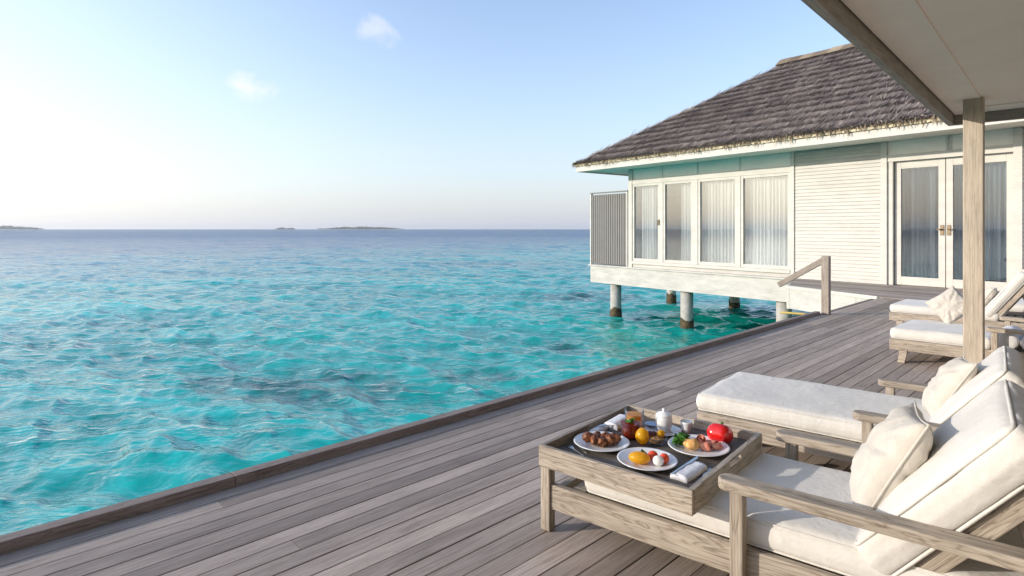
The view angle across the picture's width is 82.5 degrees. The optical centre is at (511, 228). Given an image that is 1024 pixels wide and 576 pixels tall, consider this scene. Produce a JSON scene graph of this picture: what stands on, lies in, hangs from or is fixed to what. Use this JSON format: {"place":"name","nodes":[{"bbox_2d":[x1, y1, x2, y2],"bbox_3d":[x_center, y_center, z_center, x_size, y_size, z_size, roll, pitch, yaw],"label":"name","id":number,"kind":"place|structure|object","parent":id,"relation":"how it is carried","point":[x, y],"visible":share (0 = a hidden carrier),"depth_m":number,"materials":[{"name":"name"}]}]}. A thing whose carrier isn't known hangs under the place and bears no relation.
{"place":"outdoors","nodes":[
{"label":"outdoors","id":0,"kind":"place"},
{"bbox_2d":[0,229,39,229],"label":"island","id":1,"kind":"structure","parent":0,"point":[19,229],"depth_m":2550.39,"materials":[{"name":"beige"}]},
{"bbox_2d":[0,225,42,228],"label":"island trees","id":2,"kind":"object","parent":1,"relation":"on","point":[9,227],"visible":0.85,"depth_m":2579.45,"materials":[{"name":"green plant"}]},
{"bbox_2d":[0,229,809,535],"bbox_3d":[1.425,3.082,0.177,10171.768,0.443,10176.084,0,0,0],"label":"sea","id":3,"kind":"structure","parent":0,"point":[136,363],"depth_m":16.73,"materials":[{"name":"liquid"}]},
{"bbox_2d":[572,43,1023,328],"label":"villa","id":4,"kind":"object","parent":3,"relation":"in","point":[842,137],"visible":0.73,"depth_m":15.12,"materials":[{"name":"white wood"}]},
{"bbox_2d":[590,190,627,266],"bbox_3d":[3.395,-0.009,20.462,0.110,2.581,1.793,0,0,-36],"label":"privacy screen","id":5,"kind":"object","parent":4,"relation":"on","point":[609,229],"visible":0.99,"depth_m":20.42,"materials":[{"name":"white paint"}]},
{"bbox_2d":[633,183,659,262],"bbox_3d":[4.382,-0.200,19.116,0.164,2.556,1.154,0,0,-37],"label":"window","id":6,"kind":"structure","parent":4,"relation":"in","point":[649,184],"depth_m":19.29,"materials":[{"name":"white paint"}]},
{"bbox_2d":[642,185,657,258],"bbox_3d":[4.614,-0.205,19.211,0.090,2.890,0.869,0,0,-37],"label":"curtain","id":7,"kind":"object","parent":4,"relation":"hanging from","point":[649,222],"visible":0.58,"depth_m":19.27,"materials":[{"name":"white fabric"}]},
{"bbox_2d":[663,180,692,263],"bbox_3d":[5.170,-0.200,18.121,0.080,2.556,1.128,0,0,-37],"label":"window","id":8,"kind":"structure","parent":4,"relation":"in","point":[665,184],"depth_m":18.48,"materials":[{"name":"white paint"}]},
{"bbox_2d":[681,183,690,260],"bbox_3d":[5.527,-0.205,17.978,0.087,2.890,0.702,0,0,-37],"label":"curtain","id":9,"kind":"object","parent":4,"relation":"hanging from","point":[685,221],"visible":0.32,"depth_m":18.13,"materials":[{"name":"white fabric"}]},
{"bbox_2d":[698,176,736,266],"bbox_3d":[5.994,-0.200,17.010,0.080,2.556,1.299,0,0,-37],"label":"window","id":10,"kind":"structure","parent":4,"relation":"in","point":[700,181],"depth_m":17.30,"materials":[{"name":"white paint"}]},
{"bbox_2d":[702,179,734,262],"bbox_3d":[6.147,-0.205,17.138,0.083,2.890,1.274,0,0,-36],"label":"curtain","id":11,"kind":"object","parent":4,"relation":"hanging from","point":[718,221],"visible":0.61,"depth_m":17.19,"materials":[{"name":"white fabric"}]},
{"bbox_2d":[741,172,789,269],"bbox_3d":[6.871,-0.200,15.821,0.080,2.556,1.428,0,0,-36],"label":"window","id":12,"kind":"structure","parent":4,"relation":"in","point":[743,178],"depth_m":16.06,"materials":[{"name":"white paint"}]},
{"bbox_2d":[746,175,787,265],"bbox_3d":[6.979,-0.205,16.016,0.087,2.890,1.273,0,0,-37],"label":"curtain","id":13,"kind":"object","parent":4,"relation":"hanging from","point":[766,220],"visible":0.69,"depth_m":16.02,"materials":[{"name":"white fabric"}]},
{"bbox_2d":[903,167,934,277],"bbox_3d":[9.259,-0.205,13.100,0.083,2.890,0.818,0,0,-36],"label":"curtain","id":14,"kind":"object","parent":4,"relation":"hanging from","point":[932,243],"visible":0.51,"depth_m":13.25,"materials":[{"name":"white fabric"}]},
{"bbox_2d":[895,158,945,287],"bbox_3d":[9.040,-0.128,12.972,0.147,2.796,0.968,0,0,-37],"label":"door","id":15,"kind":"structure","parent":4,"relation":"in","point":[940,163],"depth_m":12.89,"materials":[{"name":"white paint"}]},
{"bbox_2d":[946,153,1012,290],"bbox_3d":[9.678,-0.128,12.109,0.147,2.796,1.146,0,0,-37],"label":"door","id":16,"kind":"structure","parent":4,"relation":"in","point":[1003,157],"depth_m":12.37,"materials":[{"name":"white paint"}]},
{"bbox_2d":[956,161,1006,281],"bbox_3d":[9.880,-0.205,12.259,0.086,2.890,0.946,0,0,-37],"label":"curtain","id":17,"kind":"object","parent":4,"relation":"hanging from","point":[1002,206],"visible":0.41,"depth_m":12.01,"materials":[{"name":"white fabric"}]},
{"bbox_2d":[0,0,849,228],"label":"sky","id":18,"kind":"structure","parent":0,"point":[115,114],"materials":[{"name":"blue"}]},
{"bbox_2d":[0,298,989,575],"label":"deck","id":19,"kind":"structure","parent":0,"point":[460,498],"depth_m":2.74,"materials":[{"name":"grey"}]},
{"bbox_2d":[0,299,872,555],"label":"deck kerb","id":20,"kind":"structure","parent":19,"relation":"attached to","point":[15,541],"depth_m":3.20,"materials":[{"name":"brown wood"}]},
{"bbox_2d":[541,379,1023,575],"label":"sun lounger","id":21,"kind":"object","parent":19,"relation":"on","point":[953,505],"visible":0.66,"depth_m":1.88,"materials":[{"name":"white fabric"}]},
{"bbox_2d":[539,404,761,515],"bbox_3d":[0.612,0.952,2.525,0.672,0.088,0.755,0,0,40],"label":"breakfast tray","id":22,"kind":"object","parent":21,"relation":"on","point":[609,470],"visible":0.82,"depth_m":2.33,"materials":[{"name":"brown wood"}]},
{"bbox_2d":[564,443,583,455],"bbox_3d":[0.267,0.943,2.490,0.022,0.003,0.146,0,0,-23],"label":"fork","id":23,"kind":"object","parent":22,"relation":"on","point":[570,446],"visible":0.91,"depth_m":2.51,"materials":[{"name":"silver metal"}]},
{"bbox_2d":[570,441,586,452],"bbox_3d":[0.290,0.943,2.523,0.013,0.003,0.139,0,0,-22],"label":"knife","id":24,"kind":"object","parent":22,"relation":"on","point":[578,447],"visible":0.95,"depth_m":2.52,"materials":[{"name":"silver metal"}]},
{"bbox_2d":[589,424,607,431],"bbox_3d":[0.403,0.935,2.723,0.048,0.021,0.103,0,0,40],"label":"napkin","id":25,"kind":"object","parent":22,"relation":"on","point":[600,428],"visible":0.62,"depth_m":2.72,"materials":[{"name":"fabric"}]},
{"bbox_2d":[574,431,629,451],"bbox_3d":[0.389,0.933,2.537,0.242,0.026,0.242,0,0,0],"label":"plate","id":26,"kind":"object","parent":22,"relation":"on","point":[624,443],"visible":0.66,"depth_m":2.52,"materials":[{"name":"white"}]},
{"bbox_2d":[582,431,593,442],"bbox_3d":[0.335,0.910,2.546,0.064,0.052,0.045,0,0,0],"label":"meat piece","id":27,"kind":"object","parent":26,"relation":"on","point":[586,436],"visible":0.84,"depth_m":2.54,"materials":[{"name":"brown food"}]},
{"bbox_2d":[590,434,598,445],"bbox_3d":[0.357,0.913,2.522,0.044,0.047,0.066,0,0,15],"label":"meat piece","id":28,"kind":"object","parent":26,"relation":"on","point":[594,438],"visible":0.93,"depth_m":2.51,"materials":[{"name":"brown food"}]},
{"bbox_2d":[597,437,607,446],"bbox_3d":[0.382,0.917,2.511,0.050,0.040,0.041,0,0,41],"label":"meat piece","id":29,"kind":"object","parent":26,"relation":"on","point":[601,442],"visible":0.99,"depth_m":2.50,"materials":[{"name":"brown food"}]},
{"bbox_2d":[600,432,609,437],"bbox_3d":[0.406,0.911,2.548,0.059,0.052,0.050,0,0,-19],"label":"meat piece","id":30,"kind":"object","parent":26,"relation":"on","point":[604,434],"visible":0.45,"depth_m":2.54,"materials":[{"name":"brown food"}]},
{"bbox_2d":[604,434,614,445],"bbox_3d":[0.419,0.912,2.527,0.043,0.050,0.058,0,0,-28],"label":"meat piece","id":31,"kind":"object","parent":26,"relation":"on","point":[610,439],"visible":0.87,"depth_m":2.51,"materials":[{"name":"brown food"}]},
{"bbox_2d":[610,433,621,444],"bbox_3d":[0.445,0.911,2.538,0.067,0.051,0.051,0,0,-36],"label":"meat piece","id":32,"kind":"object","parent":26,"relation":"on","point":[617,438],"visible":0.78,"depth_m":2.52,"materials":[{"name":"brown food"}]},
{"bbox_2d":[604,414,625,431],"bbox_3d":[0.506,0.928,2.805,0.081,0.035,0.154,0,0,36],"label":"napkin","id":33,"kind":"object","parent":22,"relation":"on","point":[615,420],"visible":0.65,"depth_m":2.76,"materials":[{"name":"fabric"}]},
{"bbox_2d":[620,418,640,440],"bbox_3d":[0.536,0.910,2.646,0.092,0.072,0.092,0,0,0],"label":"glass","id":34,"kind":"object","parent":22,"relation":"on","point":[628,430],"visible":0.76,"depth_m":2.61,"materials":[{"name":"glass"}]},
{"bbox_2d":[624,418,634,423],"bbox_3d":[0.538,0.872,2.652,0.045,0.021,0.042,0,0,-34],"label":"mint sprig","id":35,"kind":"object","parent":34,"relation":"on","point":[631,420],"visible":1,"depth_m":2.65,"materials":[{"name":"green plant"}]},
{"bbox_2d":[625,408,643,427],"bbox_3d":[0.574,0.897,2.740,0.090,0.098,0.090,0,0,0],"label":"glass","id":36,"kind":"object","parent":22,"relation":"on","point":[637,416],"visible":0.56,"depth_m":2.72,"materials":[{"name":"clear glass"}]},
{"bbox_2d":[635,428,648,443],"bbox_3d":[0.573,0.910,2.567,0.061,0.071,0.060,0,0,0],"label":"yellow fruit","id":37,"kind":"object","parent":22,"relation":"on","point":[641,435],"visible":1,"depth_m":2.55,"materials":[{"name":"yellow food"}]},
{"bbox_2d":[617,447,677,470],"bbox_3d":[0.542,0.933,2.344,0.238,0.026,0.238,0,0,0],"label":"plate","id":38,"kind":"object","parent":22,"relation":"on","point":[624,459],"visible":0.65,"depth_m":2.33,"materials":[{"name":"white"}]},
{"bbox_2d":[629,451,649,463],"bbox_3d":[0.508,0.913,2.330,0.086,0.046,0.058,0,0,20],"label":"mango half","id":39,"kind":"object","parent":38,"relation":"on","point":[638,457],"visible":1,"depth_m":2.31,"materials":[{"name":"yellow food"}]},
{"bbox_2d":[648,450,657,460],"bbox_3d":[0.570,0.917,2.362,0.041,0.039,0.042,0,0,0],"label":"cherry tomato","id":40,"kind":"object","parent":38,"relation":"on","point":[652,454],"visible":0.54,"depth_m":2.35,"materials":[{"name":"red food"}]},
{"bbox_2d":[652,455,663,465],"bbox_3d":[0.578,0.917,2.311,0.046,0.039,0.043,0,0,0],"label":"mozzarella ball","id":41,"kind":"object","parent":38,"relation":"on","point":[657,460],"visible":1,"depth_m":2.30,"materials":[{"name":"white food"}]},
{"bbox_2d":[660,453,668,463],"bbox_3d":[0.608,0.916,2.331,0.039,0.040,0.041,0,0,33],"label":"cherry tomato","id":42,"kind":"object","parent":38,"relation":"on","point":[665,456],"visible":0.78,"depth_m":2.32,"materials":[{"name":"red food"}]},
{"bbox_2d":[647,438,666,445],"bbox_3d":[0.629,0.927,2.559,0.100,0.037,0.100,0,0,0],"label":"bowl","id":43,"kind":"object","parent":22,"relation":"on","point":[657,440],"visible":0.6,"depth_m":2.53,"materials":[{"name":"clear glass"}]},
{"bbox_2d":[648,435,663,443],"bbox_3d":[0.629,0.921,2.559,0.078,0.034,0.079,0,0,0],"label":"granola","id":44,"kind":"object","parent":43,"relation":"in","point":[655,437],"visible":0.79,"depth_m":2.53,"materials":[{"name":"brown food"}]},
{"bbox_2d":[648,431,654,436],"bbox_3d":[0.607,0.903,2.568,0.038,0.030,0.032,0,0,0],"label":"berry","id":45,"kind":"object","parent":44,"relation":"on","point":[651,433],"visible":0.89,"depth_m":2.56,"materials":[{"name":"food"}]},
{"bbox_2d":[657,429,664,436],"bbox_3d":[0.656,0.902,2.571,0.036,0.036,0.038,0,0,19],"label":"orange wedge","id":46,"kind":"object","parent":44,"relation":"on","point":[660,432],"visible":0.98,"depth_m":2.56,"materials":[{"name":"food"}]},
{"bbox_2d":[645,425,681,435],"bbox_3d":[0.704,0.940,2.719,0.170,0.013,0.170,0,0,0],"label":"saucer","id":47,"kind":"object","parent":22,"relation":"on","point":[650,428],"visible":0.39,"depth_m":2.73,"materials":[{"name":"white"}]},
{"bbox_2d":[645,421,655,426],"bbox_3d":[0.663,0.929,2.773,0.066,0.008,0.066,0,0,0],"label":"dish","id":48,"kind":"object","parent":47,"relation":"on","point":[650,423],"visible":0.84,"depth_m":2.78,"materials":[{"name":"blue"}]},
{"bbox_2d":[655,408,672,431],"bbox_3d":[0.708,0.889,2.723,0.078,0.104,0.078,0,0,0],"label":"sugar pot","id":49,"kind":"object","parent":47,"relation":"on","point":[663,420],"visible":0.98,"depth_m":2.69,"materials":[{"name":"white ceramic"}]},
{"bbox_2d":[680,419,692,433],"bbox_3d":[0.809,0.919,2.710,0.057,0.054,0.057,0,0,0],"label":"cup","id":50,"kind":"object","parent":22,"relation":"on","point":[686,425],"visible":0.94,"depth_m":2.69,"materials":[{"name":"white"}]},
{"bbox_2d":[670,461,706,483],"bbox_3d":[0.682,0.933,2.249,0.075,0.025,0.168,0,0,43],"label":"napkin","id":51,"kind":"object","parent":22,"relation":"on","point":[687,474],"visible":0.98,"depth_m":2.22,"materials":[{"name":"fabric"}]},
{"bbox_2d":[670,456,697,474],"bbox_3d":[0.676,0.920,2.274,0.014,0.003,0.230,0,0,42],"label":"knife","id":52,"kind":"object","parent":51,"relation":"on","point":[687,463],"visible":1,"depth_m":2.28,"materials":[{"name":"silver metal"}]},
{"bbox_2d":[668,434,729,456],"bbox_3d":[0.795,0.933,2.491,0.254,0.026,0.254,0,0,0],"label":"plate","id":53,"kind":"object","parent":22,"relation":"on","point":[702,453],"visible":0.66,"depth_m":2.46,"materials":[{"name":"white"}]},
{"bbox_2d":[672,432,690,445],"bbox_3d":[0.731,0.905,2.518,0.088,0.053,0.091,0,0,0],"label":"lettuce","id":54,"kind":"object","parent":53,"relation":"on","point":[680,437],"visible":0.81,"depth_m":2.51,"materials":[{"name":"green plant"}]},
{"bbox_2d":[686,438,699,450],"bbox_3d":[0.764,0.912,2.469,0.066,0.049,0.051,0,0,-29],"label":"pastry piece","id":55,"kind":"object","parent":53,"relation":"on","point":[693,444],"visible":1,"depth_m":2.46,"materials":[{"name":"yellow food"}]},
{"bbox_2d":[696,434,706,442],"bbox_3d":[0.803,0.909,2.493,0.048,0.042,0.050,0,25,-15],"label":"ham roll","id":56,"kind":"object","parent":53,"relation":"on","point":[700,438],"visible":0.61,"depth_m":2.50,"materials":[{"name":"food"}]},
{"bbox_2d":[699,442,710,450],"bbox_3d":[0.814,0.917,2.464,0.046,0.038,0.037,0,0,20],"label":"ham roll","id":57,"kind":"object","parent":53,"relation":"on","point":[704,446],"visible":1,"depth_m":2.46,"materials":[{"name":"pink food"}]},
{"bbox_2d":[707,439,717,448],"bbox_3d":[0.851,0.919,2.494,0.035,0.036,0.052,0,0,-40],"label":"ham roll","id":58,"kind":"object","parent":53,"relation":"on","point":[712,441],"visible":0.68,"depth_m":2.48,"materials":[{"name":"food"}]},
{"bbox_2d":[710,442,722,449],"bbox_3d":[0.868,0.922,2.476,0.048,0.030,0.029,0,0,-10],"label":"ham roll","id":59,"kind":"object","parent":53,"relation":"on","point":[718,446],"visible":1,"depth_m":2.47,"materials":[{"name":"pink food"}]},
{"bbox_2d":[707,422,732,443],"bbox_3d":[0.919,0.904,2.578,0.100,0.095,0.102,0,0,44],"label":"red pepper","id":60,"kind":"object","parent":22,"relation":"on","point":[720,432],"visible":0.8,"depth_m":2.54,"materials":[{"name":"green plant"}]},
{"bbox_2d":[849,401,934,509],"bbox_3d":[1.333,0.815,2.061,0.189,0.406,0.410,32,11,28],"label":"scatter cushion","id":61,"kind":"object","parent":21,"relation":"on","point":[893,452],"visible":0.85,"depth_m":1.93,"materials":[{"name":"fabric"}]},
{"bbox_2d":[777,256,830,314],"bbox_3d":[4.537,0.857,9.110,0.105,0.883,0.773,0,0,-44],"label":"handrail","id":62,"kind":"object","parent":19,"relation":"on","point":[824,262],"visible":1,"depth_m":8.85,"materials":[{"name":"brown wood"}]},
{"bbox_2d":[696,346,1023,462],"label":"sun lounger","id":63,"kind":"object","parent":19,"relation":"on","point":[762,404],"visible":0.58,"depth_m":3.27,"materials":[{"name":"white fabric"}]},
{"bbox_2d":[922,356,978,416],"bbox_3d":[2.322,0.844,3.104,0.168,0.366,0.380,34,11,28],"label":"scatter cushion","id":64,"kind":"object","parent":63,"relation":"on","point":[950,379],"visible":0.68,"depth_m":3.00,"materials":[{"name":"fabric"}]},
{"bbox_2d":[801,0,1023,364],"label":"veranda roof","id":65,"kind":"structure","parent":19,"relation":"on","point":[953,62],"depth_m":3.84,"materials":[{"name":"paint"}]},
{"bbox_2d":[889,316,1023,362],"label":"sun lounger","id":66,"kind":"object","parent":19,"relation":"on","point":[933,337],"visible":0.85,"depth_m":5.58,"materials":[{"name":"white fabric"}]},
{"bbox_2d":[925,285,962,322],"bbox_3d":[4.556,0.800,6.070,0.139,0.320,0.316,24,-59,-41],"label":"scatter cushion","id":67,"kind":"object","parent":66,"relation":"on","point":[946,306],"visible":0.85,"depth_m":6.04,"materials":[{"name":"fabric"}]},
{"bbox_2d":[1020,337,1023,348],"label":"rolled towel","id":68,"kind":"object","parent":66,"relation":"on","point":[1022,342],"visible":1,"depth_m":5.09,"materials":[{"name":"fabric"}]},
{"bbox_2d":[889,272,1023,329],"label":"sun lounger","id":69,"kind":"object","parent":19,"relation":"on","point":[1007,298],"visible":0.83,"depth_m":6.89,"materials":[{"name":"white fabric"}]},
{"bbox_2d":[985,287,997,306],"bbox_3d":[5.736,0.845,7.063,0.333,0.326,0.147,5,29,-46],"label":"scatter cushion","id":70,"kind":"object","parent":69,"relation":"on","point":[990,294],"visible":0.44,"depth_m":6.94,"materials":[{"name":"fabric"}]},
{"bbox_2d":[998,325,1023,348],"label":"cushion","id":71,"kind":"object","parent":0,"point":[1011,340],"visible":0.61,"depth_m":5.16,"materials":[{"name":"fabric"}]},
{"bbox_2d":[1007,298,1023,314],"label":"sun lounger","id":72,"kind":"object","parent":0,"point":[1017,308],"visible":0.09,"depth_m":7.61,"materials":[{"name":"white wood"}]},
{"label":"island","id":73,"kind":"structure","parent":0,"visible":0},
{"bbox_2d":[319,226,398,228],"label":"island trees","id":74,"kind":"object","parent":73,"relation":"on","point":[362,227],"visible":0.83,"depth_m":2854.40,"materials":[{"name":"green plant"}]}
]}

